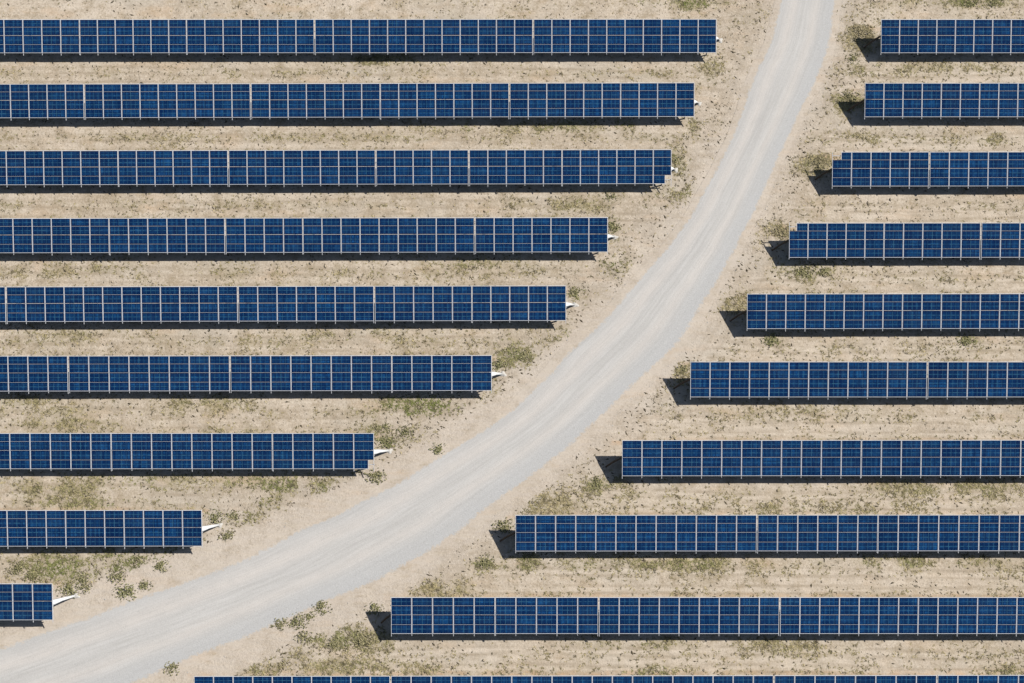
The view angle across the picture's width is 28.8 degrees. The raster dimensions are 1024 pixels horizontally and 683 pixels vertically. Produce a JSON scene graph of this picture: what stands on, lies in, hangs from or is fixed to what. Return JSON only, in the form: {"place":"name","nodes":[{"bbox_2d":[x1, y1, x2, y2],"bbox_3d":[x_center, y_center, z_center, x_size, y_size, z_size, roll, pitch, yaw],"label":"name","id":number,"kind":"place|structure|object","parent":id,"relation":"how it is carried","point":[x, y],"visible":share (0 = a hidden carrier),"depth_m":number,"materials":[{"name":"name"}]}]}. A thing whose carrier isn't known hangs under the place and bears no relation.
{"place":"outdoors","nodes":[
{"label":"outdoors","id":0,"kind":"place"},
{"bbox_2d":[0,0,841,682],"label":"road","id":1,"kind":"structure","parent":0,"point":[600,370],"depth_m":199.27,"materials":[{"name":"gravel"}]},
{"bbox_2d":[0,0,1023,682],"bbox_3d":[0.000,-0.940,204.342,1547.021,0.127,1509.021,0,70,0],"label":"ground","id":2,"kind":"structure","parent":0,"point":[942,414],"depth_m":204.29,"materials":[{"name":"soil"}]},
{"bbox_2d":[0,287,6,322],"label":"solar table","id":3,"kind":"object","parent":2,"relation":"on","point":[3,308],"visible":1,"depth_m":203.15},
{"bbox_2d":[6,561,28,575],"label":"shrub","id":4,"kind":"object","parent":2,"relation":"on","point":[21,567],"visible":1,"depth_m":195.82,"materials":[{"name":"green plant"}]},
{"bbox_2d":[24,568,39,582],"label":"shrub","id":5,"kind":"object","parent":2,"relation":"on","point":[32,574],"visible":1,"depth_m":195.54,"materials":[{"name":"green plant"}]},
{"bbox_2d":[0,356,68,393],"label":"solar table","id":6,"kind":"object","parent":2,"relation":"on","point":[33,373],"visible":1,"depth_m":200.58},
{"bbox_2d":[0,19,79,55],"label":"solar table","id":7,"kind":"object","parent":2,"relation":"on","point":[39,44],"visible":1,"depth_m":213.69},
{"bbox_2d":[0,583,79,621],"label":"solar table","id":8,"kind":"object","parent":2,"relation":"on","point":[33,602],"visible":1,"depth_m":192.60,"materials":[{"name":"glass"}]},
{"bbox_2d":[0,84,84,119],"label":"solar table","id":9,"kind":"object","parent":2,"relation":"on","point":[35,101],"visible":1,"depth_m":211.04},
{"bbox_2d":[0,218,109,254],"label":"solar table","id":10,"kind":"object","parent":2,"relation":"on","point":[55,235],"visible":1,"depth_m":205.75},
{"bbox_2d":[0,433,111,470],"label":"solar table","id":11,"kind":"object","parent":2,"relation":"on","point":[71,451],"visible":1,"depth_m":197.80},
{"bbox_2d":[0,150,118,187],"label":"solar table","id":12,"kind":"object","parent":2,"relation":"on","point":[84,167],"visible":1,"depth_m":208.38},
{"bbox_2d":[56,581,79,598],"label":"shrub","id":13,"kind":"object","parent":2,"relation":"on","point":[67,588],"visible":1,"depth_m":195.03,"materials":[{"name":"green plant"}]},
{"bbox_2d":[72,572,88,584],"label":"shrub","id":14,"kind":"object","parent":2,"relation":"on","point":[81,577],"visible":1,"depth_m":195.46,"materials":[{"name":"green plant"}]},
{"bbox_2d":[75,582,92,593],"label":"shrub","id":15,"kind":"object","parent":2,"relation":"on","point":[85,586],"visible":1,"depth_m":195.14,"materials":[{"name":"green plant"}]},
{"bbox_2d":[0,509,222,548],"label":"solar table","id":16,"kind":"object","parent":2,"relation":"on","point":[27,528],"visible":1,"depth_m":195.10,"materials":[{"name":"glass"}]},
{"bbox_2d":[106,570,127,584],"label":"shrub","id":17,"kind":"object","parent":2,"relation":"on","point":[119,576],"visible":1,"depth_m":195.48,"materials":[{"name":"green plant"}]},
{"bbox_2d":[6,286,237,323],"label":"solar table","id":18,"kind":"object","parent":2,"relation":"on","point":[148,303],"visible":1,"depth_m":203.15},
{"bbox_2d":[112,583,136,601],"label":"shrub","id":19,"kind":"object","parent":2,"relation":"on","point":[128,590],"visible":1,"depth_m":194.95,"materials":[{"name":"green plant"}]},
{"bbox_2d":[80,19,186,55],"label":"solar table","id":20,"kind":"object","parent":2,"relation":"on","point":[115,44],"visible":1,"depth_m":213.69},
{"bbox_2d":[131,553,147,564],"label":"shrub","id":21,"kind":"object","parent":2,"relation":"on","point":[140,560],"visible":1,"depth_m":196.09,"materials":[{"name":"green plant"}]},
{"bbox_2d":[138,579,153,590],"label":"shrub","id":22,"kind":"object","parent":2,"relation":"on","point":[141,585],"visible":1,"depth_m":195.21,"materials":[{"name":"green plant"}]},
{"bbox_2d":[68,355,229,393],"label":"solar table","id":23,"kind":"object","parent":2,"relation":"on","point":[148,373],"visible":1,"depth_m":200.59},
{"bbox_2d":[153,558,171,572],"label":"shrub","id":24,"kind":"object","parent":2,"relation":"on","point":[159,564],"visible":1,"depth_m":195.86,"materials":[{"name":"green plant"}]},
{"bbox_2d":[84,84,250,119],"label":"solar table","id":25,"kind":"object","parent":2,"relation":"on","point":[145,101],"visible":1,"depth_m":211.05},
{"bbox_2d":[109,218,225,254],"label":"solar table","id":26,"kind":"object","parent":2,"relation":"on","point":[167,235],"visible":1,"depth_m":205.75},
{"bbox_2d":[163,661,179,675],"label":"shrub","id":27,"kind":"object","parent":2,"relation":"on","point":[172,667],"visible":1,"depth_m":192.42,"materials":[{"name":"green plant"}]},
{"bbox_2d":[118,150,228,186],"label":"solar table","id":28,"kind":"object","parent":2,"relation":"on","point":[172,167],"visible":1,"depth_m":208.39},
{"bbox_2d":[111,433,272,471],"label":"solar table","id":29,"kind":"object","parent":2,"relation":"on","point":[212,451],"visible":1,"depth_m":197.80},
{"bbox_2d":[203,509,224,524],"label":"shrub","id":30,"kind":"object","parent":2,"relation":"on","point":[214,517],"visible":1,"depth_m":197.57,"materials":[{"name":"green plant"}]},
{"bbox_2d":[217,529,234,541],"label":"shrub","id":31,"kind":"object","parent":2,"relation":"on","point":[227,535],"visible":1,"depth_m":196.92,"materials":[{"name":"green plant"}]},
{"bbox_2d":[226,511,239,520],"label":"shrub","id":32,"kind":"object","parent":2,"relation":"on","point":[233,515],"visible":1,"depth_m":197.65,"materials":[{"name":"green plant"}]},
{"bbox_2d":[186,19,314,55],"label":"solar table","id":33,"kind":"object","parent":2,"relation":"on","point":[291,36],"visible":1,"depth_m":213.69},
{"bbox_2d":[225,218,302,254],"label":"solar table","id":34,"kind":"object","parent":2,"relation":"on","point":[236,243],"visible":1,"depth_m":205.76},
{"bbox_2d":[271,618,286,630],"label":"shrub","id":35,"kind":"object","parent":2,"relation":"on","point":[279,623],"visible":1,"depth_m":193.89,"materials":[{"name":"green plant"}]},
{"bbox_2d":[194,675,390,682],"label":"solar table","id":36,"kind":"object","parent":2,"relation":"on","point":[292,679],"visible":1,"depth_m":189.41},
{"bbox_2d":[285,612,309,629],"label":"shrub","id":37,"kind":"object","parent":2,"relation":"on","point":[296,621],"visible":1,"depth_m":193.95,"materials":[{"name":"green plant"}]},
{"bbox_2d":[228,150,375,186],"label":"solar table","id":38,"kind":"object","parent":2,"relation":"on","point":[265,167],"visible":1,"depth_m":208.40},
{"bbox_2d":[294,630,312,643],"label":"shrub","id":39,"kind":"object","parent":2,"relation":"on","point":[305,636],"visible":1,"depth_m":193.47,"materials":[{"name":"green plant"}]},
{"bbox_2d":[238,286,374,323],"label":"solar table","id":40,"kind":"object","parent":2,"relation":"on","point":[306,303],"visible":1,"depth_m":203.16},
{"bbox_2d":[303,611,315,620],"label":"shrub","id":41,"kind":"object","parent":2,"relation":"on","point":[307,615],"visible":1,"depth_m":194.16,"materials":[{"name":"green plant"}]},
{"bbox_2d":[230,355,391,393],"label":"solar table","id":42,"kind":"object","parent":2,"relation":"on","point":[371,373],"visible":1,"depth_m":200.60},
{"bbox_2d":[251,83,380,119],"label":"solar table","id":43,"kind":"object","parent":2,"relation":"on","point":[316,100],"visible":1,"depth_m":211.06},
{"bbox_2d":[313,600,331,614],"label":"shrub","id":44,"kind":"object","parent":2,"relation":"on","point":[322,605],"visible":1,"depth_m":194.45,"materials":[{"name":"green plant"}]},
{"bbox_2d":[273,433,392,470],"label":"solar table","id":45,"kind":"object","parent":2,"relation":"on","point":[313,451],"visible":1,"depth_m":197.80,"materials":[{"name":"glass"},{"name":"silicon"},{"name":"aluminium"}]},
{"bbox_2d":[326,635,346,651],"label":"shrub","id":46,"kind":"object","parent":2,"relation":"on","point":[334,643],"visible":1,"depth_m":193.23,"materials":[{"name":"green plant"}]},
{"bbox_2d":[347,630,374,650],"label":"shrub","id":47,"kind":"object","parent":2,"relation":"on","point":[361,642],"visible":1,"depth_m":193.28,"materials":[{"name":"green plant"}]},
{"bbox_2d":[364,602,383,614],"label":"shrub","id":48,"kind":"object","parent":2,"relation":"on","point":[374,606],"visible":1,"depth_m":194.40,"materials":[{"name":"green plant"}]},
{"bbox_2d":[364,467,386,484],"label":"shrub","id":49,"kind":"object","parent":2,"relation":"on","point":[374,475],"visible":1,"depth_m":198.99,"materials":[{"name":"green plant"}]},
{"bbox_2d":[376,434,396,448],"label":"shrub","id":50,"kind":"object","parent":2,"relation":"on","point":[388,445],"visible":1,"depth_m":200.20,"materials":[{"name":"green plant"}]},
{"bbox_2d":[379,423,394,433],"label":"shrub","id":51,"kind":"object","parent":2,"relation":"on","point":[386,427],"visible":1,"depth_m":200.75,"materials":[{"name":"green plant"}]},
{"bbox_2d":[303,218,474,254],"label":"solar table","id":52,"kind":"object","parent":2,"relation":"on","point":[398,235],"visible":1,"depth_m":205.77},
{"bbox_2d":[395,425,413,437],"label":"shrub","id":53,"kind":"object","parent":2,"relation":"on","point":[404,431],"visible":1,"depth_m":200.60,"materials":[{"name":"green plant"}]},
{"bbox_2d":[376,150,468,185],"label":"solar table","id":54,"kind":"object","parent":2,"relation":"on","point":[422,167],"visible":1,"depth_m":208.41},
{"bbox_2d":[374,286,471,323],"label":"solar table","id":55,"kind":"object","parent":2,"relation":"on","point":[423,303],"visible":1,"depth_m":203.18,"materials":[{"name":"glass"},{"name":"silicon"},{"name":"aluminium"}]},
{"bbox_2d":[315,19,532,55],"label":"solar table","id":56,"kind":"object","parent":2,"relation":"on","point":[424,36],"visible":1,"depth_m":213.69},
{"bbox_2d":[429,442,445,454],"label":"shrub","id":57,"kind":"object","parent":2,"relation":"on","point":[438,451],"visible":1,"depth_m":199.96,"materials":[{"name":"green plant"}]},
{"bbox_2d":[381,597,494,635],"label":"solar table","id":58,"kind":"object","parent":2,"relation":"on","point":[442,615],"visible":1,"depth_m":192.14,"materials":[{"name":"glass"},{"name":"silicon"},{"name":"aluminium"}]},
{"bbox_2d":[25,5,851,672],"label":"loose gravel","id":59,"kind":"structure","parent":2,"relation":"on","point":[667,233],"depth_m":209.04,"materials":[{"name":"stone"}]},
{"bbox_2d":[380,83,508,119],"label":"solar table","id":60,"kind":"object","parent":2,"relation":"on","point":[485,97],"visible":1,"depth_m":211.07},
{"bbox_2d":[392,355,506,392],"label":"solar table","id":61,"kind":"object","parent":2,"relation":"on","point":[442,373],"visible":1,"depth_m":200.60,"materials":[{"name":"glass"},{"name":"silicon"},{"name":"aluminium"}]},
{"bbox_2d":[475,554,494,569],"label":"shrub","id":62,"kind":"object","parent":2,"relation":"on","point":[486,563],"visible":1,"depth_m":195.95,"materials":[{"name":"green plant"}]},
{"bbox_2d":[492,358,506,371],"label":"shrub","id":63,"kind":"object","parent":2,"relation":"on","point":[498,365],"visible":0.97,"depth_m":203.03,"materials":[{"name":"green plant"}]},
{"bbox_2d":[492,517,513,533],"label":"shrub","id":64,"kind":"object","parent":2,"relation":"on","point":[505,528],"visible":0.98,"depth_m":197.24,"materials":[{"name":"green plant"}]},
{"bbox_2d":[0,0,1023,675],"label":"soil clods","id":65,"kind":"object","parent":2,"relation":"on","point":[506,276],"visible":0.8,"depth_m":206.08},
{"bbox_2d":[0,0,1023,675],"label":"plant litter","id":66,"kind":"object","parent":2,"relation":"on","point":[568,314],"visible":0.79,"depth_m":204.27,"materials":[{"name":"plant"}]},
{"bbox_2d":[469,150,561,186],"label":"solar table","id":67,"kind":"object","parent":2,"relation":"on","point":[515,167],"visible":1,"depth_m":208.41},
{"bbox_2d":[514,350,531,359],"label":"shrub","id":68,"kind":"object","parent":2,"relation":"on","point":[521,358],"visible":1,"depth_m":203.37,"materials":[{"name":"green plant"}]},
{"bbox_2d":[472,285,578,322],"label":"solar table","id":69,"kind":"object","parent":2,"relation":"on","point":[484,308],"visible":1,"depth_m":203.19,"materials":[{"name":"glass"},{"name":"silicon"},{"name":"aluminium"}]},
{"bbox_2d":[475,217,617,253],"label":"solar table","id":70,"kind":"object","parent":2,"relation":"on","point":[560,234],"visible":1,"depth_m":205.77,"materials":[{"name":"glass"}]},
{"bbox_2d":[495,597,598,635],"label":"solar table","id":71,"kind":"object","parent":2,"relation":"on","point":[546,615],"visible":1,"depth_m":192.14,"materials":[{"name":"glass"},{"name":"silicon"},{"name":"aluminium"}]},
{"bbox_2d":[566,286,582,296],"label":"shrub","id":72,"kind":"object","parent":2,"relation":"on","point":[571,290],"visible":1,"depth_m":205.75,"materials":[{"name":"green plant"}]},
{"bbox_2d":[391,675,773,682],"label":"solar table","id":73,"kind":"object","parent":2,"relation":"on","point":[612,679],"visible":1,"depth_m":189.42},
{"bbox_2d":[588,475,608,489],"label":"shrub","id":74,"kind":"object","parent":2,"relation":"on","point":[596,480],"visible":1,"depth_m":198.78,"materials":[{"name":"green plant"}]},
{"bbox_2d":[509,83,701,119],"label":"solar table","id":75,"kind":"object","parent":2,"relation":"on","point":[583,100],"visible":1,"depth_m":211.09,"materials":[{"name":"glass"}]},
{"bbox_2d":[603,193,617,201],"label":"shrub","id":76,"kind":"object","parent":2,"relation":"on","point":[608,196],"visible":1,"depth_m":209.44,"materials":[{"name":"green plant"}]},
{"bbox_2d":[608,221,621,233],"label":"shrub","id":77,"kind":"object","parent":2,"relation":"on","point":[612,226],"visible":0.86,"depth_m":208.27,"materials":[{"name":"green plant"}]},
{"bbox_2d":[562,149,677,185],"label":"solar table","id":78,"kind":"object","parent":2,"relation":"on","point":[639,166],"visible":1,"depth_m":208.42,"materials":[{"name":"glass"}]},
{"bbox_2d":[533,19,722,55],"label":"solar table","id":79,"kind":"object","parent":2,"relation":"on","point":[624,36],"visible":1,"depth_m":213.70,"materials":[{"name":"glass"}]},
{"bbox_2d":[500,515,756,552],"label":"solar table","id":80,"kind":"object","parent":2,"relation":"on","point":[595,533],"visible":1,"depth_m":194.94,"materials":[{"name":"glass"}]},
{"bbox_2d":[672,153,684,163],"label":"shrub","id":81,"kind":"object","parent":2,"relation":"on","point":[676,160],"visible":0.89,"depth_m":210.94,"materials":[{"name":"green plant"}]},
{"bbox_2d":[676,365,689,374],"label":"shrub","id":82,"kind":"object","parent":2,"relation":"on","point":[685,368],"visible":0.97,"depth_m":202.88,"materials":[{"name":"green plant"}]},
{"bbox_2d":[599,597,779,635],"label":"solar table","id":83,"kind":"object","parent":2,"relation":"on","point":[688,615],"visible":1,"depth_m":192.13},
{"bbox_2d":[605,440,860,478],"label":"solar table","id":84,"kind":"object","parent":2,"relation":"on","point":[701,458],"visible":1,"depth_m":197.55,"materials":[{"name":"glass"}]},
{"bbox_2d":[761,334,778,346],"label":"shrub","id":85,"kind":"object","parent":2,"relation":"on","point":[771,339],"visible":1,"depth_m":203.95,"materials":[{"name":"green plant"}]},
{"bbox_2d":[772,226,787,235],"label":"dry bush","id":86,"kind":"object","parent":2,"relation":"on","point":[776,231],"visible":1,"depth_m":208.09,"materials":[{"name":"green plant"}]},
{"bbox_2d":[673,361,926,399],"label":"solar table","id":87,"kind":"object","parent":2,"relation":"on","point":[808,379],"visible":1,"depth_m":200.37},
{"bbox_2d":[793,264,814,277],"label":"shrub","id":88,"kind":"object","parent":2,"relation":"on","point":[802,271],"visible":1,"depth_m":206.52,"materials":[{"name":"green plant"}]},
{"bbox_2d":[757,515,877,553],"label":"solar table","id":89,"kind":"object","parent":2,"relation":"on","point":[817,533],"visible":1,"depth_m":194.94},
{"bbox_2d":[805,155,831,171],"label":"dry bush","id":90,"kind":"object","parent":2,"relation":"on","point":[819,165],"visible":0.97,"depth_m":210.74,"materials":[{"name":"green plant"}]},
{"bbox_2d":[815,265,831,276],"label":"shrub","id":91,"kind":"object","parent":2,"relation":"on","point":[823,270],"visible":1,"depth_m":206.55,"materials":[{"name":"green plant"}]},
{"bbox_2d":[772,222,883,259],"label":"solar table","id":92,"kind":"object","parent":2,"relation":"on","point":[845,249],"visible":1,"depth_m":205.57,"materials":[{"name":"glass"},{"name":"silicon"},{"name":"aluminium"}]},
{"bbox_2d":[837,90,861,105],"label":"shrub","id":93,"kind":"object","parent":2,"relation":"on","point":[849,95],"visible":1,"depth_m":213.39,"materials":[{"name":"green plant"}]},
{"bbox_2d":[844,54,859,64],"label":"shrub","id":94,"kind":"object","parent":2,"relation":"on","point":[854,59],"visible":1,"depth_m":215.01,"materials":[{"name":"green plant"}]},
{"bbox_2d":[774,675,936,682],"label":"solar table","id":95,"kind":"object","parent":2,"relation":"on","point":[855,678],"visible":1,"depth_m":189.43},
{"bbox_2d":[845,23,876,43],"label":"dry bush","id":96,"kind":"object","parent":2,"relation":"on","point":[860,31],"visible":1,"depth_m":216.05,"materials":[{"name":"beige plant"}]},
{"bbox_2d":[815,151,928,188],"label":"solar table","id":97,"kind":"object","parent":2,"relation":"on","point":[902,169],"visible":1,"depth_m":208.33,"materials":[{"name":"glass"},{"name":"silicon"},{"name":"aluminium"}]},
{"bbox_2d":[730,293,1023,330],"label":"solar table","id":98,"kind":"object","parent":2,"relation":"on","point":[781,311],"visible":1,"depth_m":202.89,"materials":[{"name":"glass"}]},
{"bbox_2d":[779,597,1023,635],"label":"solar table","id":99,"kind":"object","parent":2,"relation":"on","point":[901,615],"visible":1,"depth_m":192.14,"materials":[{"name":"glass"}]},
{"bbox_2d":[884,223,980,259],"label":"solar table","id":100,"kind":"object","parent":2,"relation":"on","point":[941,248],"visible":1,"depth_m":205.57,"materials":[{"name":"glass"},{"name":"silicon"},{"name":"aluminium"}]},
{"bbox_2d":[847,83,1023,119],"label":"solar table","id":101,"kind":"object","parent":2,"relation":"on","point":[921,100],"visible":1,"depth_m":211.08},
{"bbox_2d":[861,440,1023,477],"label":"solar table","id":102,"kind":"object","parent":2,"relation":"on","point":[940,458],"visible":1,"depth_m":197.56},
{"bbox_2d":[863,19,1023,55],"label":"solar table","id":103,"kind":"object","parent":2,"relation":"on","point":[928,44],"visible":1,"depth_m":213.69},
{"bbox_2d":[877,514,1023,553],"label":"solar table","id":104,"kind":"object","parent":2,"relation":"on","point":[958,533],"visible":1,"depth_m":194.94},
{"bbox_2d":[956,335,974,347],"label":"shrub","id":105,"kind":"object","parent":2,"relation":"on","point":[966,340],"visible":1,"depth_m":203.91,"materials":[{"name":"green plant"}]},
{"bbox_2d":[964,0,979,6],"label":"shrub","id":106,"kind":"object","parent":2,"relation":"on","point":[971,3],"visible":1,"depth_m":217.34,"materials":[{"name":"green plant"}]},
{"bbox_2d":[927,361,1023,398],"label":"solar table","id":107,"kind":"object","parent":2,"relation":"on","point":[976,379],"visible":1,"depth_m":200.37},
{"bbox_2d":[929,151,1023,188],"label":"solar table","id":108,"kind":"object","parent":2,"relation":"on","point":[948,169],"visible":1,"depth_m":208.33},
{"bbox_2d":[937,675,1023,682],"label":"solar table","id":109,"kind":"object","parent":2,"relation":"on","point":[980,678],"visible":1,"depth_m":189.44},
{"bbox_2d":[986,0,1003,6],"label":"shrub","id":110,"kind":"object","parent":2,"relation":"on","point":[993,3],"visible":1,"depth_m":217.36,"materials":[{"name":"green plant"}]},
{"bbox_2d":[980,223,1023,259],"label":"solar table","id":111,"kind":"object","parent":2,"relation":"on","point":[1002,248],"visible":1,"depth_m":205.57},
{"bbox_2d":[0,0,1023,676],"bbox_3d":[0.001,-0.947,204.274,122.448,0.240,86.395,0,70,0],"label":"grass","id":112,"kind":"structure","parent":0,"point":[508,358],"depth_m":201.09,"materials":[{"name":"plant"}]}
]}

